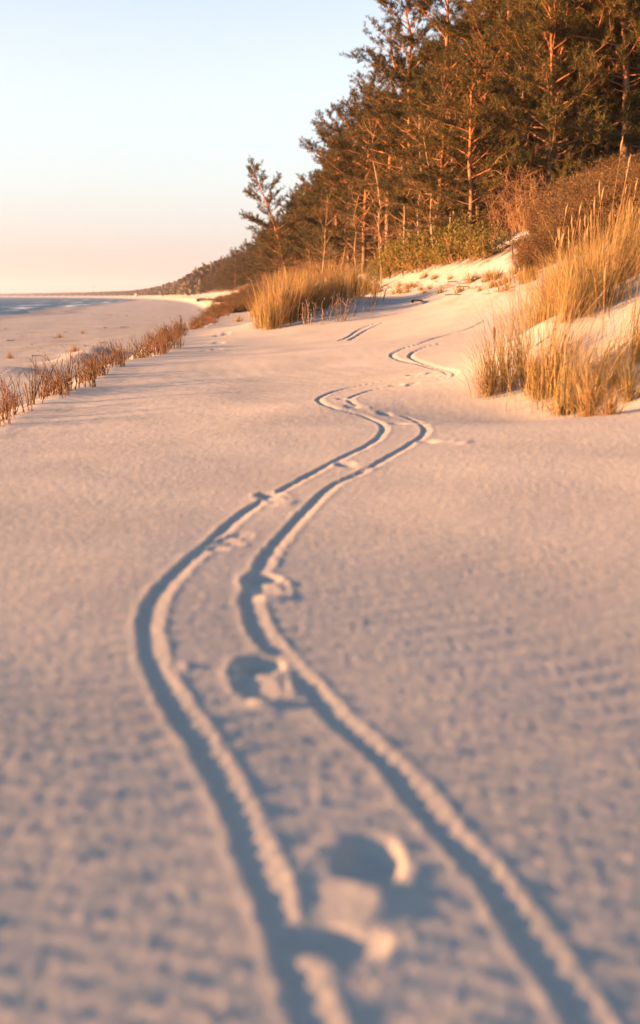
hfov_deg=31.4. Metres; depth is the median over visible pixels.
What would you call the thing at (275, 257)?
pine tree
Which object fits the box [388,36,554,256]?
pine tree
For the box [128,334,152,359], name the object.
brushwood bundle
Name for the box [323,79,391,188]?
pine tree
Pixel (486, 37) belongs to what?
pine tree
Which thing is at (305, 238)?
pine tree
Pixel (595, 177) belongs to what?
heath bush
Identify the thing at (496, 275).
grass tuft
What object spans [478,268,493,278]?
grass tuft
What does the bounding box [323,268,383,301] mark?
marram tussock
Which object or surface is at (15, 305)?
sea
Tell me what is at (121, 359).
brushwood bundle
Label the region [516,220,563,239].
heath bush
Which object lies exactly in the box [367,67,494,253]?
pine tree
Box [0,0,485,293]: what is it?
sky
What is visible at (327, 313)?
twig shrub
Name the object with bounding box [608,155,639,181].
heath bush
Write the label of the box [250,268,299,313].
marram tussock
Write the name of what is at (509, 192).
thicket shrub
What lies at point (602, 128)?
pine tree
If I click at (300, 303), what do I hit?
marram tussock
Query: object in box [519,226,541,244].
heath bush
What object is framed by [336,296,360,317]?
twig shrub
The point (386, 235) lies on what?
bare tree
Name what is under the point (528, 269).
grass tuft
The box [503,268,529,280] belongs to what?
grass tuft
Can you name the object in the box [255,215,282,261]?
pine tree
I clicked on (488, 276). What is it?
grass tuft
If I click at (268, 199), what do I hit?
pine tree
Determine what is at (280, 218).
pine tree
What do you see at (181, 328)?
brushwood bundle
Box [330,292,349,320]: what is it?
twig shrub
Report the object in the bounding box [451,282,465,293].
grass tuft
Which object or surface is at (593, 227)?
heath bush
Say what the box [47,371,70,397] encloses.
brushwood bundle
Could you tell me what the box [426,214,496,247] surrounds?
leafy shrub
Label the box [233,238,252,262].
pine tree
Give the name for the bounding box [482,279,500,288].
grass tuft
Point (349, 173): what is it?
pine tree
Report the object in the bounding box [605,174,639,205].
heath bush
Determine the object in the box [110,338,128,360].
brushwood bundle
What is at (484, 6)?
pine tree
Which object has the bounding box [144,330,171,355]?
brushwood bundle
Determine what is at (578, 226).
heath bush
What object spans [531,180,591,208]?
heath bush
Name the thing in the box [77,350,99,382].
brushwood bundle
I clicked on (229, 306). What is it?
heath bush
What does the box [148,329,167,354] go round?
brushwood bundle
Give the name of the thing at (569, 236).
heath bush
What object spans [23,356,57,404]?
brushwood bundle
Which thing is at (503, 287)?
grass tuft
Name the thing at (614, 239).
marram tussock
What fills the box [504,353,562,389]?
marram tussock
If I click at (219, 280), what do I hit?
pine tree
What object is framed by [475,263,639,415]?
marram tussock
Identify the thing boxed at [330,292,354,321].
twig shrub
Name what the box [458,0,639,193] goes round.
pine tree
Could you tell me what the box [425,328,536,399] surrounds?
marram tussock
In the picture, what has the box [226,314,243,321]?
grass tuft
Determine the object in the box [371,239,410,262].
leafy shrub
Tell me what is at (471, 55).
pine tree
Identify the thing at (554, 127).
pine tree
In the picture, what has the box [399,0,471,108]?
pine tree
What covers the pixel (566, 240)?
heath bush
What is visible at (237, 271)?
pine tree
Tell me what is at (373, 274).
leafy shrub
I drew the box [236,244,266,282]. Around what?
pine tree
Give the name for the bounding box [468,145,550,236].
thicket shrub
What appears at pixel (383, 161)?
pine tree
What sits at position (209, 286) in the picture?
pine tree
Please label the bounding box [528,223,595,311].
marram tussock
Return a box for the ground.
[0,222,639,1023]
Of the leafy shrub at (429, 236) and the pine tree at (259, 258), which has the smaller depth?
the leafy shrub at (429, 236)
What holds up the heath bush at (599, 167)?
on the ground
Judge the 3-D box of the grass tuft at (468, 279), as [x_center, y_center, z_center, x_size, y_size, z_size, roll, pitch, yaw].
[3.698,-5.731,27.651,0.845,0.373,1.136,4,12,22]
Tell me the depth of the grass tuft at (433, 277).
34.97 m
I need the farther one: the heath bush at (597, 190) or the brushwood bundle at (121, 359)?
the heath bush at (597, 190)
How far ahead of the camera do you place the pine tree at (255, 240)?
203.15 m
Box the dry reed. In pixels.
[511,244,514,293]
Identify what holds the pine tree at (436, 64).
on the ground
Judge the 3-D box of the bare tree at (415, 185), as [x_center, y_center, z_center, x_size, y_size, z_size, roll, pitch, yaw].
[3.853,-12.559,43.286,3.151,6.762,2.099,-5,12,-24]
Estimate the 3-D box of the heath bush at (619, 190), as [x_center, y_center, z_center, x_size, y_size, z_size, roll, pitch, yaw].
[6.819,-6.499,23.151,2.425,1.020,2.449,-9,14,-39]
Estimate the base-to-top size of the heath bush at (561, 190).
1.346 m
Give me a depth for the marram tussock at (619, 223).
11.89 m
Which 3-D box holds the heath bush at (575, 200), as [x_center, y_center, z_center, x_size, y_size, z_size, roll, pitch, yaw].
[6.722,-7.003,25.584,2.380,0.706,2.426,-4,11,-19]
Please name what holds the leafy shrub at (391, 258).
on the ground
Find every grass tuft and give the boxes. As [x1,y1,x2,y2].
[5,352,16,358]
[58,346,81,352]
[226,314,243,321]
[397,286,413,293]
[419,269,429,278]
[426,272,439,279]
[434,285,445,293]
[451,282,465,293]
[457,269,480,283]
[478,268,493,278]
[482,267,504,281]
[482,270,499,280]
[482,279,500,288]
[485,276,514,292]
[487,276,504,287]
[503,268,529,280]
[507,263,519,274]
[516,268,537,281]
[526,263,540,273]
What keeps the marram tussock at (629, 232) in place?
on the ground
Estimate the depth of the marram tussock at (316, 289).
27.63 m
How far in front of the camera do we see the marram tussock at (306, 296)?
27.02 m
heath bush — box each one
[198,303,221,313]
[203,301,245,315]
[213,302,245,312]
[222,295,239,302]
[222,298,242,307]
[237,292,251,298]
[238,297,253,310]
[242,289,270,310]
[501,232,539,250]
[502,224,605,261]
[507,227,604,257]
[507,247,531,270]
[511,242,548,274]
[512,227,538,254]
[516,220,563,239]
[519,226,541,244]
[519,251,557,269]
[522,195,566,219]
[524,180,563,209]
[525,193,592,229]
[525,216,539,234]
[525,229,610,254]
[529,200,578,239]
[530,227,613,246]
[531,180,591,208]
[532,188,592,220]
[539,206,595,225]
[541,168,607,210]
[541,208,600,255]
[544,173,611,199]
[546,195,636,241]
[547,203,621,236]
[547,215,639,239]
[549,167,583,192]
[549,187,635,224]
[552,199,638,236]
[553,209,636,237]
[554,185,610,223]
[556,188,593,205]
[559,184,637,229]
[565,184,608,206]
[565,209,637,237]
[566,160,635,198]
[567,176,612,199]
[569,158,627,181]
[570,163,619,188]
[570,199,618,237]
[575,156,621,178]
[576,203,637,218]
[583,179,639,213]
[585,156,636,179]
[589,180,612,199]
[591,175,639,207]
[593,166,639,206]
[595,177,639,209]
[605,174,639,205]
[606,153,639,185]
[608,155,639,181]
[609,148,639,170]
[618,158,639,186]
[623,160,639,191]
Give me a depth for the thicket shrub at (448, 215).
44.28 m
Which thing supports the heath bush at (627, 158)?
on the ground
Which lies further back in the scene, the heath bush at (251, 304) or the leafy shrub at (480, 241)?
the heath bush at (251, 304)
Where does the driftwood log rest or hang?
on the ground
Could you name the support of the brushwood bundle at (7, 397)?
on the ground
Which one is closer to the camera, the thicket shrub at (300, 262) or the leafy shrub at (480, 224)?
the leafy shrub at (480, 224)
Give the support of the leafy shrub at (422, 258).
on the ground
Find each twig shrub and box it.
[300,297,315,324]
[301,301,323,325]
[313,301,338,323]
[319,292,338,315]
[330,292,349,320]
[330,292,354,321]
[334,290,358,312]
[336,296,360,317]
[363,293,376,311]
[369,284,381,304]
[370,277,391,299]
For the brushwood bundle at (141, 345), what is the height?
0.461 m
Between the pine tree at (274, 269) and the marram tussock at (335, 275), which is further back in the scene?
the pine tree at (274, 269)
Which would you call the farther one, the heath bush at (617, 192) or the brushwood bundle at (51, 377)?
the heath bush at (617, 192)
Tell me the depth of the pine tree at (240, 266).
225.71 m
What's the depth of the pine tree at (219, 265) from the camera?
336.64 m
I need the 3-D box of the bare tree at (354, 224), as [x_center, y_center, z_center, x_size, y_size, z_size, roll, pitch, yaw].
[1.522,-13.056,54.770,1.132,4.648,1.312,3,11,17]
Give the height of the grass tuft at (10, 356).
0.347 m
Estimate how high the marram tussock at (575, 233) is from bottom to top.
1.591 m
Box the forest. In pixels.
[0,256,224,295]
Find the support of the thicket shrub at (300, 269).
on the ground
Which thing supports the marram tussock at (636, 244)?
on the ground
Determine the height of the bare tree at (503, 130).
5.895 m
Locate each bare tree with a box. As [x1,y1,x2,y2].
[294,187,347,275]
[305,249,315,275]
[331,115,405,248]
[331,215,354,266]
[338,191,363,271]
[369,201,393,283]
[374,212,391,264]
[382,150,415,271]
[388,109,454,265]
[390,94,445,235]
[403,79,475,217]
[430,97,492,225]
[466,131,494,211]
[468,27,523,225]
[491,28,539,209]
[497,80,510,228]
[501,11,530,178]
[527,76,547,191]
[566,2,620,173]
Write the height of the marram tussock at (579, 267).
0.968 m
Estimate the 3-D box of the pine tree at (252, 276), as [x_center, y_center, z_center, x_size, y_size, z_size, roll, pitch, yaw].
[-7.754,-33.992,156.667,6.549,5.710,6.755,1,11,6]
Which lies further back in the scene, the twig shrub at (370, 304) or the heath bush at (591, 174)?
the heath bush at (591, 174)
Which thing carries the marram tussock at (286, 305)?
on the ground
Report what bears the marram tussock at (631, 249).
on the ground
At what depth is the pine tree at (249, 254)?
202.62 m
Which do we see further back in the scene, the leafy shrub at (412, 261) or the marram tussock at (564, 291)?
the leafy shrub at (412, 261)
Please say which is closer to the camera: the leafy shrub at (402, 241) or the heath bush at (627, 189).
the heath bush at (627, 189)
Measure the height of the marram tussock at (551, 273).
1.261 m
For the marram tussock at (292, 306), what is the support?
on the ground
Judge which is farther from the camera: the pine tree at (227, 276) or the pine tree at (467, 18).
the pine tree at (227, 276)
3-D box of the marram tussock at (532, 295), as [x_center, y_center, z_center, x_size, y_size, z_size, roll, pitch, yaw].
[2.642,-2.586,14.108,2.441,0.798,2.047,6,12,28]
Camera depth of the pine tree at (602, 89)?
38.16 m
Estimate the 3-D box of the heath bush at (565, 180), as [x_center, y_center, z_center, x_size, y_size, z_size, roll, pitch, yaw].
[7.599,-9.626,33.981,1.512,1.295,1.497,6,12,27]
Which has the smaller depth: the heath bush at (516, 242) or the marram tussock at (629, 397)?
the marram tussock at (629, 397)
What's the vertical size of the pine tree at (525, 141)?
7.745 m
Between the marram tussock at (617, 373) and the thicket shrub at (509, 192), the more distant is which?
the thicket shrub at (509, 192)
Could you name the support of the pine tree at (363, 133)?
on the ground
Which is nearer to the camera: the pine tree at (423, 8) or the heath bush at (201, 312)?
the pine tree at (423, 8)
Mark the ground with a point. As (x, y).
(318, 672)
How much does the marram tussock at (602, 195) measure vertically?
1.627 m
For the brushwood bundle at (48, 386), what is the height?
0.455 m
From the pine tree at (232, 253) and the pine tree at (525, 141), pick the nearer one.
the pine tree at (525, 141)
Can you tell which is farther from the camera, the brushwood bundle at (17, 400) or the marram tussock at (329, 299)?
the marram tussock at (329, 299)
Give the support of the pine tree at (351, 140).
on the ground
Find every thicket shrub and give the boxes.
[254,268,271,286]
[285,260,315,279]
[288,260,317,281]
[293,251,316,276]
[303,258,324,281]
[315,250,345,277]
[325,255,360,280]
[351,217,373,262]
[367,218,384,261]
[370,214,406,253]
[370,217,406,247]
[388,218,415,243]
[423,193,484,225]
[460,146,552,231]
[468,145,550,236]
[482,171,564,232]
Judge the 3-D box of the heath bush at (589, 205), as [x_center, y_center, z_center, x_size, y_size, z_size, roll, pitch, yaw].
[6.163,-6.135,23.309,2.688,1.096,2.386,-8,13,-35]
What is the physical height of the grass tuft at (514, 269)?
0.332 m
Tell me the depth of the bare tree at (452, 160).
39.57 m
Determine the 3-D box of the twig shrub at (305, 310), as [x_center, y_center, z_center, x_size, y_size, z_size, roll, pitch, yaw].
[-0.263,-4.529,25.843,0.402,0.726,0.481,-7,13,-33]
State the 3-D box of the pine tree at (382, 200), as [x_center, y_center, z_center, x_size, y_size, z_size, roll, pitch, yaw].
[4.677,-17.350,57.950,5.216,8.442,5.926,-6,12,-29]
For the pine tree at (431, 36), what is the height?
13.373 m
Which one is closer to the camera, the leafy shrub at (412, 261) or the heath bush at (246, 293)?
the leafy shrub at (412, 261)
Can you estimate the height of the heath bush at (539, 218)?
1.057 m
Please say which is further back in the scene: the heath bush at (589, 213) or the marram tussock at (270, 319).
the marram tussock at (270, 319)
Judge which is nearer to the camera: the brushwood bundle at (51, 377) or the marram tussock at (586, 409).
the marram tussock at (586, 409)
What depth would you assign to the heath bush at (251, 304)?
62.38 m
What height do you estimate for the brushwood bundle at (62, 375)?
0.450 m
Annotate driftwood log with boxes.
[196,296,222,301]
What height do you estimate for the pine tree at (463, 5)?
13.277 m
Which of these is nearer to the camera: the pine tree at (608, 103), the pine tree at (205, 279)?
the pine tree at (608, 103)
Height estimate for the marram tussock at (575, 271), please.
1.022 m
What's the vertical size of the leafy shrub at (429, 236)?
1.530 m
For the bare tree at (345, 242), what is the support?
on the ground
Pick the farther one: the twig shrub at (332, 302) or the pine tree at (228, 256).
the pine tree at (228, 256)
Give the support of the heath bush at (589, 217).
on the ground
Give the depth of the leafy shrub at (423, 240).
40.37 m
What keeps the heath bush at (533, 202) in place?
on the ground
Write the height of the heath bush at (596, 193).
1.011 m
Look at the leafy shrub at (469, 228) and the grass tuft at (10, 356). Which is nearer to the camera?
the leafy shrub at (469, 228)
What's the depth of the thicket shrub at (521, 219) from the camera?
34.81 m
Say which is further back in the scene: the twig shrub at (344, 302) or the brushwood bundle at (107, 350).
the twig shrub at (344, 302)
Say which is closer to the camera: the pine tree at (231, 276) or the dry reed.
the dry reed
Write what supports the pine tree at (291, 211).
on the ground
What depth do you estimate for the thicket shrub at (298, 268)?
90.26 m
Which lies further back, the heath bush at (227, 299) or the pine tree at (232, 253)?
the pine tree at (232, 253)
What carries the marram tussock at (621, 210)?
on the ground
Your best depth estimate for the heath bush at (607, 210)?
22.69 m
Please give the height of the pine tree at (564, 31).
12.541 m
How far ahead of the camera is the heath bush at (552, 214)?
24.63 m
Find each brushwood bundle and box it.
[0,370,23,421]
[0,371,32,416]
[0,379,13,425]
[0,381,19,410]
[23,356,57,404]
[29,357,62,399]
[29,358,66,395]
[36,368,59,398]
[41,350,88,391]
[46,364,73,389]
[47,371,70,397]
[62,346,99,389]
[73,351,98,376]
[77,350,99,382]
[84,347,106,375]
[86,352,109,375]
[92,346,108,365]
[93,341,126,367]
[100,337,125,366]
[100,339,124,363]
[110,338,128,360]
[118,345,129,360]
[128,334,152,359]
[129,334,146,358]
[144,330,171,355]
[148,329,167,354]
[153,338,169,355]
[162,329,175,348]
[164,321,174,339]
[166,331,184,348]
[173,319,184,336]
[173,322,183,338]
[190,313,204,327]
[190,317,202,329]
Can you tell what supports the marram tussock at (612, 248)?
on the ground
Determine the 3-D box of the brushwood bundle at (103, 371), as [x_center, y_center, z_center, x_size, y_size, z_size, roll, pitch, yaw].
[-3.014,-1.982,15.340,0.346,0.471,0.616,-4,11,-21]
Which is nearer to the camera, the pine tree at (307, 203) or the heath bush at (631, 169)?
the heath bush at (631, 169)
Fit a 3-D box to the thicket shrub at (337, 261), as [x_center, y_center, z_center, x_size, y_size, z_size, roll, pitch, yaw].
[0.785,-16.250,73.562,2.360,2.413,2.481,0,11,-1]
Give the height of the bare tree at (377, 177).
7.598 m
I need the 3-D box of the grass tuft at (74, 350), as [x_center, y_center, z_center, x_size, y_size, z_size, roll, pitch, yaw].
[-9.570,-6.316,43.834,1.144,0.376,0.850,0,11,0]
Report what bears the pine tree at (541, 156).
on the ground
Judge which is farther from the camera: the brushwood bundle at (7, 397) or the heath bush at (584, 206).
the heath bush at (584, 206)
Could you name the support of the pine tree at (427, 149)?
on the ground
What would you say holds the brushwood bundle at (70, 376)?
on the ground
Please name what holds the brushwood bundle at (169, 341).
on the ground
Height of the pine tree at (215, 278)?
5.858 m
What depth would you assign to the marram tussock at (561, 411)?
9.59 m
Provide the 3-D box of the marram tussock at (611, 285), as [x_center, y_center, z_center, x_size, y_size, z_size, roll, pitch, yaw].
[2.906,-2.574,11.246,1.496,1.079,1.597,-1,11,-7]
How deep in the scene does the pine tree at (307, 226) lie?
83.95 m
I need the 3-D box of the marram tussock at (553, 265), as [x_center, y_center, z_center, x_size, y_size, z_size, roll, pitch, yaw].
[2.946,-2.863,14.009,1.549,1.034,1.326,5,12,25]
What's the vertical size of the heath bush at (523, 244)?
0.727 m
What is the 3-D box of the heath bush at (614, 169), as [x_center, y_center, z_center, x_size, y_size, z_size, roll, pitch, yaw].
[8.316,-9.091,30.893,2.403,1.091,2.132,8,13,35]
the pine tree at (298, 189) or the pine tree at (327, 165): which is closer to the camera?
the pine tree at (327, 165)
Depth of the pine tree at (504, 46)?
39.45 m
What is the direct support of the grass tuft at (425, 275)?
on the ground
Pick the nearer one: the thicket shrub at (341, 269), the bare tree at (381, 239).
the bare tree at (381, 239)
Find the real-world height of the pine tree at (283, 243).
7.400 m
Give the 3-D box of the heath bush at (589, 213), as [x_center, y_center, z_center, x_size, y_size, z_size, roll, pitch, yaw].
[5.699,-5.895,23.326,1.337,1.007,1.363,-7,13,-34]
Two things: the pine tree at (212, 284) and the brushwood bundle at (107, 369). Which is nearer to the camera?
the brushwood bundle at (107, 369)
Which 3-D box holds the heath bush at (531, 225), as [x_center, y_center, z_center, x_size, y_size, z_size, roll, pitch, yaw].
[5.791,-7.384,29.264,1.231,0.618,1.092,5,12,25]
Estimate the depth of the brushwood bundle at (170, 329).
25.70 m
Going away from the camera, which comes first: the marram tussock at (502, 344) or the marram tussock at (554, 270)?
the marram tussock at (502, 344)
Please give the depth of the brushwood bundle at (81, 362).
16.38 m
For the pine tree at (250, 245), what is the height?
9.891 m
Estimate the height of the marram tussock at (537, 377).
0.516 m
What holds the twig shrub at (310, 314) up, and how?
on the ground
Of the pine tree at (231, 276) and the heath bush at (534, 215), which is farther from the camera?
the pine tree at (231, 276)
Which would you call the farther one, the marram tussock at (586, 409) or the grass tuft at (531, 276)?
the grass tuft at (531, 276)
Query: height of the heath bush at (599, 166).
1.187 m
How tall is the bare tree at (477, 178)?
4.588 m
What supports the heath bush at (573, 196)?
on the ground
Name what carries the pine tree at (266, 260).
on the ground
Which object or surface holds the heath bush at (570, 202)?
on the ground
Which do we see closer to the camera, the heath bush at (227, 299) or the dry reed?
the dry reed
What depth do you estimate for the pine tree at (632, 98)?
36.49 m
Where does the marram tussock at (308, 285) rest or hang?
on the ground
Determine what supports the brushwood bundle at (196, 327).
on the ground
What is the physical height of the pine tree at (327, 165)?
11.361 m
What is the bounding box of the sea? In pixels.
[0,297,129,314]
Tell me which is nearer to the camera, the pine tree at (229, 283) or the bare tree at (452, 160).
the bare tree at (452, 160)
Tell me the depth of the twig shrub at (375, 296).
27.87 m
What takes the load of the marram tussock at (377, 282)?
on the ground
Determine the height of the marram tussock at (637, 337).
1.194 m
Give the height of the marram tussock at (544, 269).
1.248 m
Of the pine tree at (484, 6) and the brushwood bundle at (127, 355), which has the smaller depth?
the brushwood bundle at (127, 355)
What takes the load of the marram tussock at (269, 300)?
on the ground
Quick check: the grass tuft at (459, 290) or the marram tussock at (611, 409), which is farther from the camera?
the grass tuft at (459, 290)
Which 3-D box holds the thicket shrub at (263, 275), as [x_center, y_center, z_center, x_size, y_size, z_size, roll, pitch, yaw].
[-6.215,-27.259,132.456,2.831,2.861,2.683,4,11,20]
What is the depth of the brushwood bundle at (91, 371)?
13.71 m
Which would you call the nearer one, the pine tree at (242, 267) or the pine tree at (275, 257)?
the pine tree at (275, 257)
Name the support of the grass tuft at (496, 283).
on the ground
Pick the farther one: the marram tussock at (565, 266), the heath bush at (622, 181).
the heath bush at (622, 181)
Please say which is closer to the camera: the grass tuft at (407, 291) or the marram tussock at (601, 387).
the marram tussock at (601, 387)
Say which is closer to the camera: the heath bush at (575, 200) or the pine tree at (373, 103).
the heath bush at (575, 200)
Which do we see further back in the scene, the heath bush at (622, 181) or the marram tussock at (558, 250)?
the heath bush at (622, 181)
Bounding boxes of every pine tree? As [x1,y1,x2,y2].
[197,275,210,291]
[203,278,218,290]
[203,279,216,290]
[209,270,224,291]
[212,255,228,274]
[212,270,227,288]
[216,260,238,291]
[219,260,242,289]
[220,247,239,277]
[221,261,240,285]
[223,247,235,267]
[228,254,255,285]
[231,249,253,284]
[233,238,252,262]
[235,249,254,283]
[235,252,254,283]
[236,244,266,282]
[236,253,268,285]
[238,225,267,272]
[239,156,315,282]
[240,217,270,274]
[241,245,273,283]
[243,235,274,274]
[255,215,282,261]
[256,217,287,279]
[258,241,278,276]
[265,183,304,250]
[267,215,292,276]
[270,207,289,251]
[272,109,370,273]
[272,192,302,251]
[273,186,305,260]
[275,207,303,265]
[282,182,318,265]
[283,196,320,273]
[284,86,392,273]
[288,170,324,255]
[294,181,342,255]
[297,65,403,270]
[299,149,344,252]
[312,177,382,260]
[313,99,380,175]
[317,0,453,245]
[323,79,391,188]
[330,129,385,261]
[346,15,425,255]
[357,125,397,235]
[360,85,404,151]
[361,99,428,237]
[366,0,503,152]
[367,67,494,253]
[368,90,430,228]
[371,57,514,247]
[376,43,491,233]
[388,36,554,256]
[392,13,462,96]
[395,0,480,205]
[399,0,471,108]
[405,7,541,229]
[406,79,509,223]
[413,3,545,227]
[420,0,563,203]
[438,14,542,223]
[457,0,639,217]
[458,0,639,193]
[463,10,527,157]
[466,57,571,200]
[486,0,616,168]
[496,0,639,168]
[513,0,639,161]
[521,94,600,182]
[524,0,639,163]
[529,0,639,161]
[537,2,639,173]
[562,5,639,126]
[622,54,639,77]
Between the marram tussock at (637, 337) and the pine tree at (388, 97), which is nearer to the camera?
the marram tussock at (637, 337)
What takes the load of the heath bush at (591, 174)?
on the ground
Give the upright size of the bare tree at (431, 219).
5.714 m
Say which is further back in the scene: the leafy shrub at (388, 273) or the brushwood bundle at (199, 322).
the leafy shrub at (388, 273)
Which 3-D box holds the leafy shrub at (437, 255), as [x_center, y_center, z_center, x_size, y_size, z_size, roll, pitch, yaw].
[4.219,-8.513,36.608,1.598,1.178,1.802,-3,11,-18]
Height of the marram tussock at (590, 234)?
1.372 m
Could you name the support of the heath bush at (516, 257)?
on the ground
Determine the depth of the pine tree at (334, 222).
77.49 m
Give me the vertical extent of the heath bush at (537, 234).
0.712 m
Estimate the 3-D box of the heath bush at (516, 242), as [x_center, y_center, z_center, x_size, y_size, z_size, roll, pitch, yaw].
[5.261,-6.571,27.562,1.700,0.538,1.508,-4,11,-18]
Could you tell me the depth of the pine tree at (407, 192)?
44.60 m
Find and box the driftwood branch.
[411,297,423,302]
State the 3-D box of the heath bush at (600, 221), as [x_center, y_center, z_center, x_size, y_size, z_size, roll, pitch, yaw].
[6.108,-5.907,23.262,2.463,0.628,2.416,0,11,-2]
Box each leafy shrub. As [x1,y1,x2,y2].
[357,257,396,281]
[369,247,408,278]
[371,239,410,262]
[380,235,427,275]
[383,221,430,261]
[392,235,434,272]
[406,217,449,258]
[411,234,446,268]
[424,217,476,251]
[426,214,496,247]
[429,220,494,263]
[429,235,461,265]
[434,204,509,257]
[459,221,514,260]
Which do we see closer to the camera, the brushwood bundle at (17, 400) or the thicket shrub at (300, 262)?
the brushwood bundle at (17, 400)
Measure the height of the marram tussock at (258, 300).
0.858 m
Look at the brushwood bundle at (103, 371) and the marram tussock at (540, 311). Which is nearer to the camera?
the marram tussock at (540, 311)
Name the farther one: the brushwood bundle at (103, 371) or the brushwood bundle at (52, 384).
the brushwood bundle at (103, 371)
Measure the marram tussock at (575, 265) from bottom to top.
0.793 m
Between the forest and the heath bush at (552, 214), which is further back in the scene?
the forest
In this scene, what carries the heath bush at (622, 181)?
on the ground
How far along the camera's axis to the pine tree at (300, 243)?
91.95 m
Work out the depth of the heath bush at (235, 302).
78.55 m
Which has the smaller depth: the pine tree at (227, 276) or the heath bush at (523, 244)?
the heath bush at (523, 244)
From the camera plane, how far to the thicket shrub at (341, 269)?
61.69 m
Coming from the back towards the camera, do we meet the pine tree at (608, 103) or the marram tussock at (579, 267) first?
the pine tree at (608, 103)
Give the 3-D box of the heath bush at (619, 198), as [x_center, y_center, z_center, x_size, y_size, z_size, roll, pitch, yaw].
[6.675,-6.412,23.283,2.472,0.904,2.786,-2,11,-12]
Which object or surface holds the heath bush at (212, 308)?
on the ground
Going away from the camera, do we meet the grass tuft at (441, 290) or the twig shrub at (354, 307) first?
the twig shrub at (354, 307)
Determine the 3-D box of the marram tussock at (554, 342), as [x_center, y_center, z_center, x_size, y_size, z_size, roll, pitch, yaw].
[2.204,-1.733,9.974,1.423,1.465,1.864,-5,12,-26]
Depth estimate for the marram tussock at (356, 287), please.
29.42 m
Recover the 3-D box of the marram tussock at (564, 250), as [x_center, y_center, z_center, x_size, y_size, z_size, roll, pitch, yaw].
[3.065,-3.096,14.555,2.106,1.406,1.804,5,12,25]
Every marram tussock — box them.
[243,263,327,325]
[243,290,269,320]
[244,298,276,328]
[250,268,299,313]
[252,287,293,321]
[252,294,289,329]
[257,290,303,321]
[260,282,329,319]
[266,268,306,297]
[280,265,335,313]
[281,270,334,311]
[282,275,333,316]
[297,269,340,309]
[299,255,371,305]
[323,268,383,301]
[335,259,379,298]
[357,272,380,295]
[367,274,386,293]
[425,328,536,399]
[442,268,569,390]
[464,264,591,380]
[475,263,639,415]
[479,227,570,327]
[484,271,553,335]
[501,224,588,321]
[501,230,638,400]
[504,344,563,401]
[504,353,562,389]
[516,204,578,321]
[517,264,559,294]
[519,227,575,311]
[519,227,584,316]
[519,228,630,322]
[521,196,637,317]
[525,216,587,302]
[527,202,597,301]
[527,209,637,310]
[528,217,601,305]
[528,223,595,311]
[529,136,639,285]
[529,237,634,302]
[529,239,574,308]
[530,381,579,417]
[531,353,636,417]
[535,214,633,305]
[536,180,636,275]
[545,186,635,266]
[553,197,639,306]
[558,384,637,416]
[574,315,636,398]
[576,202,639,273]
[578,210,637,289]
[578,306,639,389]
[580,356,639,403]
[582,153,639,284]
[583,219,635,283]
[587,274,639,365]
[604,184,639,245]
[610,204,639,278]
[626,214,639,271]
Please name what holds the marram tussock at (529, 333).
on the ground
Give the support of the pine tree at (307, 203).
on the ground
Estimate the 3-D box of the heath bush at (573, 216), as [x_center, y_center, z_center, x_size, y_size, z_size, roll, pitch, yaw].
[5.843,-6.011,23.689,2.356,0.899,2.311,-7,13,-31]
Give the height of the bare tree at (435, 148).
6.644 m
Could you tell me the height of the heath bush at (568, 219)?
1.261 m
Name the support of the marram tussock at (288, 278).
on the ground
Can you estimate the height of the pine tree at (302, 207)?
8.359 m
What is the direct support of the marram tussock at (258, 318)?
on the ground
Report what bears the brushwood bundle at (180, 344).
on the ground
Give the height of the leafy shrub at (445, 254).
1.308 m
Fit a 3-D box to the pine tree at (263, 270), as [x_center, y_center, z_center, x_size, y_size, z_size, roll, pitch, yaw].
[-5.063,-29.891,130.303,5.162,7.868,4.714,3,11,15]
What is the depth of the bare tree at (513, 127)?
41.90 m
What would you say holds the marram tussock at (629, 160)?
on the ground
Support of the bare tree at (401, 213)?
on the ground
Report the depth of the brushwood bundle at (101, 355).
17.55 m
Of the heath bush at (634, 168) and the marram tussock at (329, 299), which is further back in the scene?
the marram tussock at (329, 299)
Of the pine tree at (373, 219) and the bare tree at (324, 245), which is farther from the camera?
the pine tree at (373, 219)
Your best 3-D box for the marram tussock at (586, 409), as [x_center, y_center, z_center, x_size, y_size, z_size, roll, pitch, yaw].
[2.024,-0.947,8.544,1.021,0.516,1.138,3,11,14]
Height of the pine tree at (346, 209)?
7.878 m
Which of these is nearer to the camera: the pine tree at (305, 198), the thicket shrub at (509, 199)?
the thicket shrub at (509, 199)
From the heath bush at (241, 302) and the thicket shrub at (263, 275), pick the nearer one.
the heath bush at (241, 302)
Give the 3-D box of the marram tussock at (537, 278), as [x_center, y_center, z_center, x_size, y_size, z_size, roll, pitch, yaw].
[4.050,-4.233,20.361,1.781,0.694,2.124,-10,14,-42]
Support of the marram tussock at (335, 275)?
on the ground
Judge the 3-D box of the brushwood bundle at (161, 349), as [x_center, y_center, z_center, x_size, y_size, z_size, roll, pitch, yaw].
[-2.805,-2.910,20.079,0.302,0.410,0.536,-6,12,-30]
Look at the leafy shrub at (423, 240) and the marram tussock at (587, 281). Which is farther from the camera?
the leafy shrub at (423, 240)

